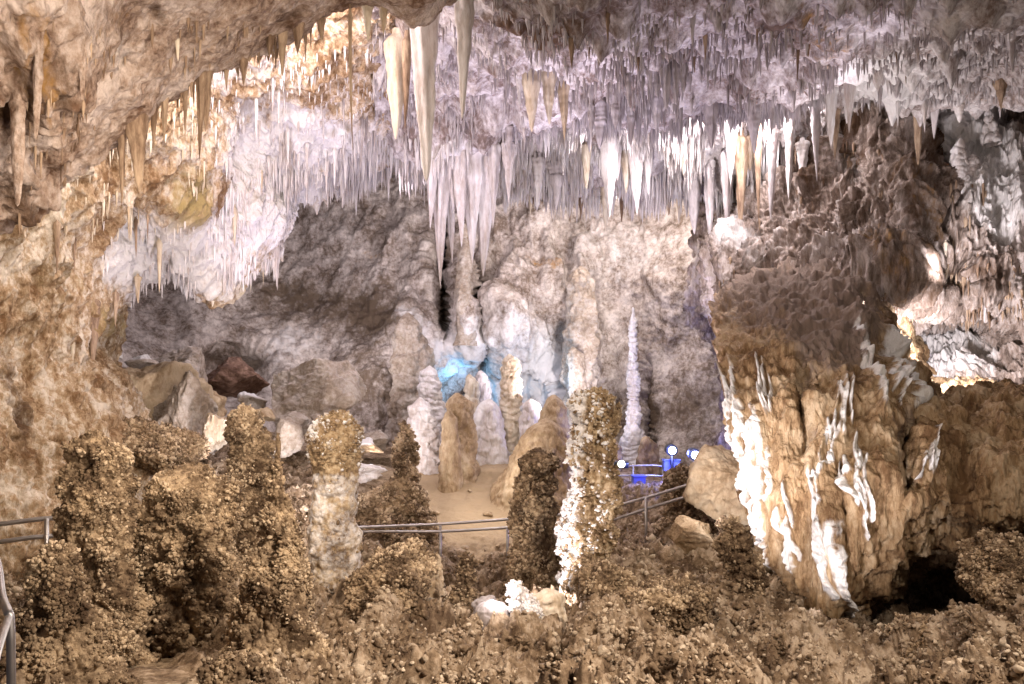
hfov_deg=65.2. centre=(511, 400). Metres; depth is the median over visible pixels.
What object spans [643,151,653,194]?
stalactite
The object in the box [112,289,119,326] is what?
stalactite
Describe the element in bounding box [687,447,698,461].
spotlight
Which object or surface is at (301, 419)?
rock
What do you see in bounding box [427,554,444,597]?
stalagmite
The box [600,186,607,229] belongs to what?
stalactite
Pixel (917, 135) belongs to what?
stalactite
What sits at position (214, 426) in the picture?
boulder
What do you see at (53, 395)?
cave left wall
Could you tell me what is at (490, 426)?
stalagmite
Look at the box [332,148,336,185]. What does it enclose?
stalactite
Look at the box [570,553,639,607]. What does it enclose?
boulder
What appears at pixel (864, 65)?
stalactite
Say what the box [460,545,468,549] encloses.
stone
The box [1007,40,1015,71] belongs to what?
stalactite
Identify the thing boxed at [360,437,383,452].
rock
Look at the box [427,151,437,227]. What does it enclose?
stalactite
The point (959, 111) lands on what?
stalactite
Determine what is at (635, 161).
stalactite
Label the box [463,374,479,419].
stalagmite
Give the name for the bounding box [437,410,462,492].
stalagmite
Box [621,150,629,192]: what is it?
stalactite
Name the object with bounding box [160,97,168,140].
stalactite
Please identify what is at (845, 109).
stalactite
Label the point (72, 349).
stalactite
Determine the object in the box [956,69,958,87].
stalactite
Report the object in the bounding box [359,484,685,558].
handrail
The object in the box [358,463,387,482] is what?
boulder
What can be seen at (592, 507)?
stalagmite
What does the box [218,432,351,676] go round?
stalagmite
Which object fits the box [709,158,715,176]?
stalactite
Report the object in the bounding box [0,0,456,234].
cave ceiling
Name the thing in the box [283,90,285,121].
stalactite
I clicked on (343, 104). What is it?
stalactite
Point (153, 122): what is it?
stalactite
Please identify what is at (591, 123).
stalactite
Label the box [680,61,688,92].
stalactite
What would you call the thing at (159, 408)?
rock
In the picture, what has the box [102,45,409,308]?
stalactite straws
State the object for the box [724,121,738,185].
stalactite
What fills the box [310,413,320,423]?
rock
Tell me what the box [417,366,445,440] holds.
stalagmite
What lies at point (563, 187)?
stalactite
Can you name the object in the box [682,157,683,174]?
stalactite
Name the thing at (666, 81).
stalactite
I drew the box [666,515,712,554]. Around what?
boulder
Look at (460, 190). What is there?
stalactite
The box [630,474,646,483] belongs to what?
equipment box
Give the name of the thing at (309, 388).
boulder
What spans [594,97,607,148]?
stalactite
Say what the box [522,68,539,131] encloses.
stalactite
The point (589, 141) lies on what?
stalactite
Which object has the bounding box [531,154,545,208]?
stalactite
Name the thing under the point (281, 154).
stalactite
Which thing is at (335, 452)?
stalagmite
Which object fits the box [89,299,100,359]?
stalactite
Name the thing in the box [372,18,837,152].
stalactite straws
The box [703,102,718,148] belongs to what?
stalactite
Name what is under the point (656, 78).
stalactite
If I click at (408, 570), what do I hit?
boulder
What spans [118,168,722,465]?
cave back wall
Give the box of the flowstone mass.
[708,256,1023,619]
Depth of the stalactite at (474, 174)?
13.31 m
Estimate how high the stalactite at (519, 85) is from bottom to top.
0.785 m
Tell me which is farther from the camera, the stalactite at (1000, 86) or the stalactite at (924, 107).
the stalactite at (924, 107)
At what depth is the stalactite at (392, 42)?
10.35 m
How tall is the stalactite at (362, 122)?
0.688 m
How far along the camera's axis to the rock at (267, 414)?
15.45 m
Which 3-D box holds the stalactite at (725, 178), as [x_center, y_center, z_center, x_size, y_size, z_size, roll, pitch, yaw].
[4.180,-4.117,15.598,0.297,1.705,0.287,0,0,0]
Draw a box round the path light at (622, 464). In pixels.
[614,460,628,467]
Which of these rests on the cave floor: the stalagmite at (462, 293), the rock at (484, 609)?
the rock at (484, 609)
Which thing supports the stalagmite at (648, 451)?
on the cave floor
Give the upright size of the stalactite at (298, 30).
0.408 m
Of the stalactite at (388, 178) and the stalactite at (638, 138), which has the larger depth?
the stalactite at (388, 178)
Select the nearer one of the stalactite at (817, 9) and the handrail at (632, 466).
the stalactite at (817, 9)
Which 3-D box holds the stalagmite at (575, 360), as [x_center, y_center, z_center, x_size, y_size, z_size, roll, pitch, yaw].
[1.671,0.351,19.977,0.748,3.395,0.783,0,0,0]
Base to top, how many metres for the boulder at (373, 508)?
1.391 m
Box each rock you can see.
[124,354,158,368]
[152,400,166,421]
[214,401,217,411]
[237,391,266,408]
[257,407,275,421]
[276,411,308,427]
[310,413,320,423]
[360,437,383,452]
[363,430,388,450]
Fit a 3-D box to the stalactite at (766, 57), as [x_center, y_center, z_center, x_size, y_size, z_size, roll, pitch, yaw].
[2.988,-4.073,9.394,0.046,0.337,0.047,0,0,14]
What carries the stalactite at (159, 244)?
hanging from the cave left wall at (53, 395)
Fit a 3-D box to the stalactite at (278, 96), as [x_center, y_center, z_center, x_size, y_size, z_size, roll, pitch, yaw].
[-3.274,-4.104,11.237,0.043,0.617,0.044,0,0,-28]
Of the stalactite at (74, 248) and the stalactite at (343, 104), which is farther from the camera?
the stalactite at (343, 104)
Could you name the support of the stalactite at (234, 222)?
hanging from the cave left wall at (53, 395)
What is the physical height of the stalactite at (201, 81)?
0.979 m
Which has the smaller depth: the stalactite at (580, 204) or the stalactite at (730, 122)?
the stalactite at (730, 122)
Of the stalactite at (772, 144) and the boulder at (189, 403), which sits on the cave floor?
the boulder at (189, 403)
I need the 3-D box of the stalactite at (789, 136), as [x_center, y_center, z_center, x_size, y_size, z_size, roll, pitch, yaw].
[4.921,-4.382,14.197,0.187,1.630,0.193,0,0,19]
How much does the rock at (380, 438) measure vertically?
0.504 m
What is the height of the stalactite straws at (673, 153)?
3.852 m
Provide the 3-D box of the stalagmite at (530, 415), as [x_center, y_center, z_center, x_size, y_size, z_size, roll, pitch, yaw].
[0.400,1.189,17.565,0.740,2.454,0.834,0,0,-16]
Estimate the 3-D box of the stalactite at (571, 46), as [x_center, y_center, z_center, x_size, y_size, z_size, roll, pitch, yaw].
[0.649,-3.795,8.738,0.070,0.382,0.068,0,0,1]
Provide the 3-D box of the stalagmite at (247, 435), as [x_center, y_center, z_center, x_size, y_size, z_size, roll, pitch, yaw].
[-2.786,0.958,8.437,0.713,1.869,0.703,0,0,-24]
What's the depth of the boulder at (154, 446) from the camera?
10.23 m
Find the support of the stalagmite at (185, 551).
on the cave floor
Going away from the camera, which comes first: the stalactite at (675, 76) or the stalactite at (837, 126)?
the stalactite at (675, 76)
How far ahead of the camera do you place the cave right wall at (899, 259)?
12.71 m
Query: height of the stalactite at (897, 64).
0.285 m
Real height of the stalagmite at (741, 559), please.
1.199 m
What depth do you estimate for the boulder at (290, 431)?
12.80 m
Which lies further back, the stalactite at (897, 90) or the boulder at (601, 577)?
the stalactite at (897, 90)
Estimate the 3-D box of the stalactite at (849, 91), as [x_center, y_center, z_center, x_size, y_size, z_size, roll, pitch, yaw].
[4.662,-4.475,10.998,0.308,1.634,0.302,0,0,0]
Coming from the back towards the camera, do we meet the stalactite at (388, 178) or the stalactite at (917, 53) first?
the stalactite at (388, 178)
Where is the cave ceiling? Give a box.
[371,0,1023,201]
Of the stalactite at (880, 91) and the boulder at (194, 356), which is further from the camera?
the boulder at (194, 356)
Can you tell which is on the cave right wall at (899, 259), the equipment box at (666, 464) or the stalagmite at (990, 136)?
the stalagmite at (990, 136)
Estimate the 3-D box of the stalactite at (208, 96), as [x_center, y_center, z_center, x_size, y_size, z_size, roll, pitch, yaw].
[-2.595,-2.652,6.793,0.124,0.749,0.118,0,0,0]
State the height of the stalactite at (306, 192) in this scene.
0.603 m
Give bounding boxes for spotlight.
[664,443,677,467]
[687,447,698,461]
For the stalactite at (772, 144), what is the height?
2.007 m
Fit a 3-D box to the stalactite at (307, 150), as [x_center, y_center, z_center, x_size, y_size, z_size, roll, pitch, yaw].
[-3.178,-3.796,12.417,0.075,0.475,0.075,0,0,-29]
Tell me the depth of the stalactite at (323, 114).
11.87 m
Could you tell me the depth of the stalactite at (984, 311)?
12.12 m
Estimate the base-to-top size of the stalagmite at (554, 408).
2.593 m
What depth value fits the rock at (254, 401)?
16.66 m
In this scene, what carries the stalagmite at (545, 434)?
on the cave floor
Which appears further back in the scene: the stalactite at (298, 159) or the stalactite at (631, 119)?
the stalactite at (298, 159)
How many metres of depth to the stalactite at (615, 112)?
11.36 m
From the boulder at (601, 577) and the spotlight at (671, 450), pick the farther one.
the spotlight at (671, 450)
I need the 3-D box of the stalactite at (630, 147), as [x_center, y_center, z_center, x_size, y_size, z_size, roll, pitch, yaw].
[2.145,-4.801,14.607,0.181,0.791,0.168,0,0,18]
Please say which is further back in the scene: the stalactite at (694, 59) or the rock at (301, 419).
the rock at (301, 419)
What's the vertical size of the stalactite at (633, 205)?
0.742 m
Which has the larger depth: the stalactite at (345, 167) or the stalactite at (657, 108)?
the stalactite at (345, 167)
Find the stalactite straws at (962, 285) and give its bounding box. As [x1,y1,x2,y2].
[708,141,1023,331]
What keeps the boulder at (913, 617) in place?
on the cave floor
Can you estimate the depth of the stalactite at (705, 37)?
9.19 m
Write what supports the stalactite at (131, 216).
hanging from the cave left wall at (53, 395)
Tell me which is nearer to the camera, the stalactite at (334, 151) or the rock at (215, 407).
the stalactite at (334, 151)
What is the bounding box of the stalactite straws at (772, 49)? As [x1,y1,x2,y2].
[492,0,1023,113]
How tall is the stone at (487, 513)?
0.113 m
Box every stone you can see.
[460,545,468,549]
[483,511,492,516]
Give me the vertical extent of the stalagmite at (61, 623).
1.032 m
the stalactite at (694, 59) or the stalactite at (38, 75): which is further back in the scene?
the stalactite at (694, 59)
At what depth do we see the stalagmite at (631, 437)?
19.47 m
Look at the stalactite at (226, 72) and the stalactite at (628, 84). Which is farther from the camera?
the stalactite at (628, 84)
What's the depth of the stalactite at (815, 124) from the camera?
13.36 m
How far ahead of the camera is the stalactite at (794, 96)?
10.43 m
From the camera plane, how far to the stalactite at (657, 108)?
11.45 m
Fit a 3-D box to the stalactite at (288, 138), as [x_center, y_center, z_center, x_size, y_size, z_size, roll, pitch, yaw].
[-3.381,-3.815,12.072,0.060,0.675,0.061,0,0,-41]
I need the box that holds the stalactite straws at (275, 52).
[18,17,311,237]
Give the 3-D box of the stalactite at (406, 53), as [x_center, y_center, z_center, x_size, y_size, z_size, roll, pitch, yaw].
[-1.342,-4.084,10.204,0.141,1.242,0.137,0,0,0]
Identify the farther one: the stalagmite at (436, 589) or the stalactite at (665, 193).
the stalactite at (665, 193)
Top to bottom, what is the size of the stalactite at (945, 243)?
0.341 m
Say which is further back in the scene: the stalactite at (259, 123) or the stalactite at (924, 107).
the stalactite at (259, 123)
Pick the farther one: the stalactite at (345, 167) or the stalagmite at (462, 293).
the stalagmite at (462, 293)
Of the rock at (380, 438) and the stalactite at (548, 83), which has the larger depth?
the rock at (380, 438)
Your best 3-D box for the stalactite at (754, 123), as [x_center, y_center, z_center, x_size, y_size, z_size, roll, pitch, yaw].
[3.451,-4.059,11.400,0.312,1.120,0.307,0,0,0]
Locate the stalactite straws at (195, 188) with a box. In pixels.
[64,97,204,241]
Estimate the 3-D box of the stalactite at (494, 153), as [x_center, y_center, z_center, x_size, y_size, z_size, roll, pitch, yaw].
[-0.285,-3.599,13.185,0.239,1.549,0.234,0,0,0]
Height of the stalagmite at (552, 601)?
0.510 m
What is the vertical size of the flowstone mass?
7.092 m
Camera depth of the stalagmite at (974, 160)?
12.46 m
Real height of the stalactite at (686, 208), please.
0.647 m
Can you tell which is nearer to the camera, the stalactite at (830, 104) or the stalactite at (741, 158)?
the stalactite at (830, 104)
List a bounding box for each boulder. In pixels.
[121,415,211,475]
[123,361,226,419]
[154,345,207,381]
[157,370,217,454]
[195,649,277,683]
[202,413,229,452]
[207,356,269,397]
[270,358,366,434]
[273,416,304,457]
[340,537,441,622]
[355,481,446,548]
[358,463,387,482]
[471,595,496,613]
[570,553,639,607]
[613,570,714,636]
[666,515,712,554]
[682,444,748,525]
[884,612,952,659]
[952,527,1023,612]
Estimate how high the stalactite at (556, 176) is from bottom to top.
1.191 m
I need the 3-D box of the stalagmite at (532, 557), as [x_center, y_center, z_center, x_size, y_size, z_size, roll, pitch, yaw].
[0.280,1.441,9.388,0.809,1.790,0.898,0,0,0]
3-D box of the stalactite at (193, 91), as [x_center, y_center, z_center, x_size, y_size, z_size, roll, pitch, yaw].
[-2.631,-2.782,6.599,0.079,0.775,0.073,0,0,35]
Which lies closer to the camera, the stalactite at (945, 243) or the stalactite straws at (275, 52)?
the stalactite straws at (275, 52)
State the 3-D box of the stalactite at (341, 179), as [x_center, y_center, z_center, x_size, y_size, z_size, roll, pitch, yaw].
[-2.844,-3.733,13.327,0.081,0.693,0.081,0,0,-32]
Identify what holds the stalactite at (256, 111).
hanging from the cave left wall at (53, 395)
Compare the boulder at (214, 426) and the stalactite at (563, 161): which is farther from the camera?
the stalactite at (563, 161)
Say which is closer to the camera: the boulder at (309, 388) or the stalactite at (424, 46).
the stalactite at (424, 46)
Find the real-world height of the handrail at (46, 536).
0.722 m
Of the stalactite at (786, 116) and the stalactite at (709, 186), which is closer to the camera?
the stalactite at (786, 116)
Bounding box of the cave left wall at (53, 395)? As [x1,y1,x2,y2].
[0,6,395,580]
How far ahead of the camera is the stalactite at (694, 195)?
16.31 m
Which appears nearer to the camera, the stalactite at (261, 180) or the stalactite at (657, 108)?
the stalactite at (657, 108)
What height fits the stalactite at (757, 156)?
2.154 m
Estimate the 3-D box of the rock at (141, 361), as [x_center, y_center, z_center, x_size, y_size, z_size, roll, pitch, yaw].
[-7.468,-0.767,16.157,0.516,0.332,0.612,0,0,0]
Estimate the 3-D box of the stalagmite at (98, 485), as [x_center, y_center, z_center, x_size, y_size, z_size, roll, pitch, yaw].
[-2.721,1.001,5.297,0.748,1.622,0.712,0,0,-22]
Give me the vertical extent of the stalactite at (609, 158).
1.771 m
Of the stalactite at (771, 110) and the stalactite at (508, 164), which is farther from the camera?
the stalactite at (508, 164)
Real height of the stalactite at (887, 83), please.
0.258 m
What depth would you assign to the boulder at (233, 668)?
3.80 m
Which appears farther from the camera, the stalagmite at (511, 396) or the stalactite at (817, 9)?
the stalagmite at (511, 396)
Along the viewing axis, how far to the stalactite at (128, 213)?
10.05 m
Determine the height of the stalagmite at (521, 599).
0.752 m
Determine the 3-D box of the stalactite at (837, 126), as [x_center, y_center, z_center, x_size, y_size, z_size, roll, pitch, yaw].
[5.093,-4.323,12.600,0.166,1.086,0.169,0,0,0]
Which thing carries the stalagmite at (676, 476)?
on the cave floor
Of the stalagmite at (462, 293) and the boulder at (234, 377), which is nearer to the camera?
the boulder at (234, 377)
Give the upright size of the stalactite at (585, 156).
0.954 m
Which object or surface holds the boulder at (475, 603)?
on the cave floor
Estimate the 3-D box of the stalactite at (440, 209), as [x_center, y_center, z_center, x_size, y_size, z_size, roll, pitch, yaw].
[-1.195,-3.316,13.392,0.366,2.892,0.348,0,0,21]
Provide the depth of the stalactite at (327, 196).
13.57 m
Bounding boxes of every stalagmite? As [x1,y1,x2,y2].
[15,539,142,683]
[51,429,161,667]
[128,461,246,658]
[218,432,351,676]
[223,403,275,577]
[304,409,365,592]
[382,420,430,515]
[384,312,434,445]
[407,397,440,474]
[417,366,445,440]
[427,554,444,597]
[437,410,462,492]
[438,393,480,483]
[448,550,479,606]
[453,224,476,346]
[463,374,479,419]
[473,398,509,464]
[475,370,491,402]
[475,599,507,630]
[490,418,571,512]
[499,354,523,454]
[502,447,562,599]
[505,579,544,617]
[518,399,540,438]
[533,588,567,632]
[538,395,569,438]
[554,386,623,595]
[559,266,603,415]
[566,346,586,426]
[614,438,622,470]
[618,307,645,464]
[635,436,659,474]
[653,463,718,537]
[711,513,774,610]
[949,138,969,194]
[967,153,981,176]
[980,109,1002,147]
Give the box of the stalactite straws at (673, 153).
[399,128,812,223]
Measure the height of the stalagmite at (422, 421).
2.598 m
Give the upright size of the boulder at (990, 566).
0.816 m
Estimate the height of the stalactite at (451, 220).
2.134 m
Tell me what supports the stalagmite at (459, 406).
on the cave floor
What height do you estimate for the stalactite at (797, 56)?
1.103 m
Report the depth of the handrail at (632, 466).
16.98 m
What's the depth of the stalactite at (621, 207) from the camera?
17.11 m
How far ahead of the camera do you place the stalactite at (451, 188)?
13.36 m
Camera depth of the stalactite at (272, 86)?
10.85 m
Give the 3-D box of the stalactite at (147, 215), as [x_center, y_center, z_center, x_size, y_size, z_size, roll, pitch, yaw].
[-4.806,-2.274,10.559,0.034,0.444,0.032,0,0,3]
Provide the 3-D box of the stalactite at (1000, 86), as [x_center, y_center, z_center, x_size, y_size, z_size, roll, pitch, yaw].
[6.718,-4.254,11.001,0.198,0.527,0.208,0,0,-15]
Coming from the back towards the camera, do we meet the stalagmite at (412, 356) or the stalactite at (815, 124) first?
the stalagmite at (412, 356)
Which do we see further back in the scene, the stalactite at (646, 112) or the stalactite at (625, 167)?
the stalactite at (625, 167)
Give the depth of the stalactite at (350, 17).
7.39 m
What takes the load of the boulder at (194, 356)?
on the boulder
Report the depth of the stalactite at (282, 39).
7.08 m
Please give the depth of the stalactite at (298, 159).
12.44 m
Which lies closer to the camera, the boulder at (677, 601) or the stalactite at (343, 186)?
the boulder at (677, 601)
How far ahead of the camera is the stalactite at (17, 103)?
4.77 m
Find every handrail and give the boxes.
[0,516,53,544]
[0,559,15,683]
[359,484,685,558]
[619,464,663,480]
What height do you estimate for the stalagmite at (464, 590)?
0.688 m
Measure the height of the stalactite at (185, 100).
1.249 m
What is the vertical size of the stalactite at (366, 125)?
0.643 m
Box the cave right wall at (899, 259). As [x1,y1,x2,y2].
[682,101,1023,449]
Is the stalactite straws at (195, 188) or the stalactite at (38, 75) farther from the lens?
the stalactite straws at (195, 188)
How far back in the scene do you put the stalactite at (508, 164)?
13.14 m
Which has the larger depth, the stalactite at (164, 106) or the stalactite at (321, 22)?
the stalactite at (321, 22)
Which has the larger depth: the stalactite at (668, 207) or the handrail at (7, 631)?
the stalactite at (668, 207)
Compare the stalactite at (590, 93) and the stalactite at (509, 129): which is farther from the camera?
the stalactite at (509, 129)
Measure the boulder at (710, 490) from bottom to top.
1.045 m
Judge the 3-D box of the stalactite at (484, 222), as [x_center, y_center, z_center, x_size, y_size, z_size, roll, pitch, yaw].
[-0.451,-3.325,13.586,0.506,2.476,0.501,0,0,0]
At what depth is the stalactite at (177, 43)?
5.99 m
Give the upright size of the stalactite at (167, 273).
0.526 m
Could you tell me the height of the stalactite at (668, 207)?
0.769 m
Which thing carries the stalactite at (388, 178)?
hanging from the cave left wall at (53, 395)
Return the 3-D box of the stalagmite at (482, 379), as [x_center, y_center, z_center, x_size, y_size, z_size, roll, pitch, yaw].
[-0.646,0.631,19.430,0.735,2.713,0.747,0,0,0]
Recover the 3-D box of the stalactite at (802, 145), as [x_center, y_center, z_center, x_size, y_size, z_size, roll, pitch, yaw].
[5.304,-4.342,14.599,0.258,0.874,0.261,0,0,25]
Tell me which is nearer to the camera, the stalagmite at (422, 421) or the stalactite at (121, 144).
the stalactite at (121, 144)
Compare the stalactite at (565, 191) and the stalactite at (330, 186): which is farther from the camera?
the stalactite at (565, 191)
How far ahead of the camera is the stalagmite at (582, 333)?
20.46 m
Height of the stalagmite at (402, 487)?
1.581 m
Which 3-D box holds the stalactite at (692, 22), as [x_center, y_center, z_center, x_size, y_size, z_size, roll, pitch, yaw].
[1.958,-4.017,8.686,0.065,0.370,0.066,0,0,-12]
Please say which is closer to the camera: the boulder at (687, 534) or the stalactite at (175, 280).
the boulder at (687, 534)
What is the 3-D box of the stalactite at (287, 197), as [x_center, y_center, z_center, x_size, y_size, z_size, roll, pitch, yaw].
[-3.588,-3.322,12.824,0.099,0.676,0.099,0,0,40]
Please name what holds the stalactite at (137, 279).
attached to the cave left wall at (53, 395)
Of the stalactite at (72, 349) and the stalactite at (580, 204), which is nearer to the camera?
the stalactite at (72, 349)
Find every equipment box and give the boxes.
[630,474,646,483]
[661,459,680,470]
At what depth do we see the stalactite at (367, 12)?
7.47 m
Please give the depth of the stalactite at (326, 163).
12.90 m
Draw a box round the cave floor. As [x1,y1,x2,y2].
[0,432,1023,683]
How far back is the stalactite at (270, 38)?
6.99 m
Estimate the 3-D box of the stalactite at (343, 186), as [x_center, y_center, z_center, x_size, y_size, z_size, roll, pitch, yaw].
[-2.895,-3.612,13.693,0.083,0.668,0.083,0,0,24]
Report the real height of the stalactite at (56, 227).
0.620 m
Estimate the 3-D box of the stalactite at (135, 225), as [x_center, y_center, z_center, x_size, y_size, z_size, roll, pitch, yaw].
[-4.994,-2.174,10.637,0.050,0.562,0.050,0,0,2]
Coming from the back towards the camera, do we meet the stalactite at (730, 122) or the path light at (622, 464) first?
the path light at (622, 464)
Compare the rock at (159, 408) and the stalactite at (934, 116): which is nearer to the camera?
the stalactite at (934, 116)
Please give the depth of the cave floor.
5.63 m
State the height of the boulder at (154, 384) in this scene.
2.015 m
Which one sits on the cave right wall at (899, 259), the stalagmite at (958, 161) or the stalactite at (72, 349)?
the stalagmite at (958, 161)
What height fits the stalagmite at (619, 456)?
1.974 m
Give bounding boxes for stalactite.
[8,91,26,206]
[33,31,44,138]
[53,220,60,271]
[70,342,75,359]
[73,237,76,270]
[79,61,85,99]
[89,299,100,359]
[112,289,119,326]
[118,134,125,203]
[125,113,148,190]
[127,207,129,236]
[130,208,132,237]
[134,216,137,254]
[134,273,141,302]
[146,214,148,243]
[151,104,157,148]
[156,238,162,291]
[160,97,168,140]
[166,266,169,281]
[172,274,176,288]
[175,39,179,59]
[182,90,187,134]
[192,80,194,104]
[195,71,207,158]
[203,71,213,131]
[223,69,228,90]
[232,204,237,245]
[239,55,249,85]
[254,98,257,139]
[258,120,260,146]
[261,170,262,190]
[266,34,274,57]
[271,77,274,110]
[277,31,287,75]
[277,88,279,126]
[280,145,281,165]
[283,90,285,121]
[286,126,289,167]
[286,182,289,212]
[292,22,304,53]
[297,152,299,175]
[305,142,308,168]
[305,186,307,204]
[316,17,325,40]
[322,111,324,142]
[324,159,328,194]
[327,185,328,207]
[329,179,331,204]
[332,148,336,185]
[339,162,342,195]
[342,99,344,129]
[342,180,344,207]
[343,150,348,189]
[348,4,352,148]
[360,114,363,154]
[362,5,373,41]
[364,116,367,150]
[379,6,387,34]
[383,27,403,138]
[386,167,389,200]
[401,30,410,126]
[410,13,439,181]
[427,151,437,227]
[433,159,449,286]
[447,166,454,208]
[447,196,455,263]
[453,150,466,246]
[454,0,474,117]
[465,152,482,262]
[477,155,499,275]
[488,142,501,225]
[501,141,514,202]
[505,125,513,159]
[516,77,521,108]
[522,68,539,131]
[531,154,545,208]
[541,71,556,123]
[544,187,547,211]
[547,158,563,208]
[557,80,569,140]
[560,149,565,173]
[561,171,565,201]
[563,176,567,206]
[568,37,574,67]
[578,197,582,219]
[580,142,591,188]
[586,127,591,152]
[587,104,595,139]
[588,85,593,119]
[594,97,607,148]
[600,134,619,216]
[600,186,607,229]
[605,12,609,43]
[609,90,622,129]
[616,148,620,180]
[620,197,623,221]
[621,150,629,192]
[625,74,631,106]
[626,104,637,146]
[627,134,632,155]
[627,145,642,213]
[631,194,634,218]
[636,122,640,147]
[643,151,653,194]
[644,100,648,125]
[650,93,662,133]
[653,71,659,95]
[661,61,671,109]
[663,175,667,209]
[667,198,670,214]
[671,59,679,103]
[674,199,680,222]
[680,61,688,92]
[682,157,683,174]
[684,192,687,217]
[685,173,702,233]
[689,16,695,45]
[693,56,695,72]
[703,34,707,58]
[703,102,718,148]
[703,160,715,233]
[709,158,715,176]
[718,148,732,217]
[720,103,724,122]
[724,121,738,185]
[728,110,732,133]
[735,129,748,219]
[746,104,761,153]
[746,133,753,170]
[754,124,761,221]
[757,42,761,67]
[765,43,767,66]
[765,121,778,218]
[768,100,774,135]
[784,117,794,198]
[785,107,787,122]
[792,89,795,110]
[795,137,809,168]
[796,50,799,80]
[810,107,820,177]
[816,4,819,26]
[823,87,838,146]
[833,108,840,157]
[843,83,855,130]
[844,103,846,122]
[861,97,863,112]
[863,59,865,74]
[871,68,885,91]
[878,86,882,111]
[886,79,888,93]
[889,80,901,98]
[896,58,899,78]
[896,101,899,124]
[913,116,921,164]
[916,48,919,64]
[921,100,927,130]
[930,109,939,137]
[943,240,947,256]
[953,99,965,122]
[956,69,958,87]
[983,305,986,322]
[992,78,1006,108]
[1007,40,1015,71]
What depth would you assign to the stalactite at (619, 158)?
15.71 m
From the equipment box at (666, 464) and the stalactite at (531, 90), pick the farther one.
the equipment box at (666, 464)
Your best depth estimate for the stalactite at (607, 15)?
8.46 m
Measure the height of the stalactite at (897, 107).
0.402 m
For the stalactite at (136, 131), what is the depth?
6.26 m
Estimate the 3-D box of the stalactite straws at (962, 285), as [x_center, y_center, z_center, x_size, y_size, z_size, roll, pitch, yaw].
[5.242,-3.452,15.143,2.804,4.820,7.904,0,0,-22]

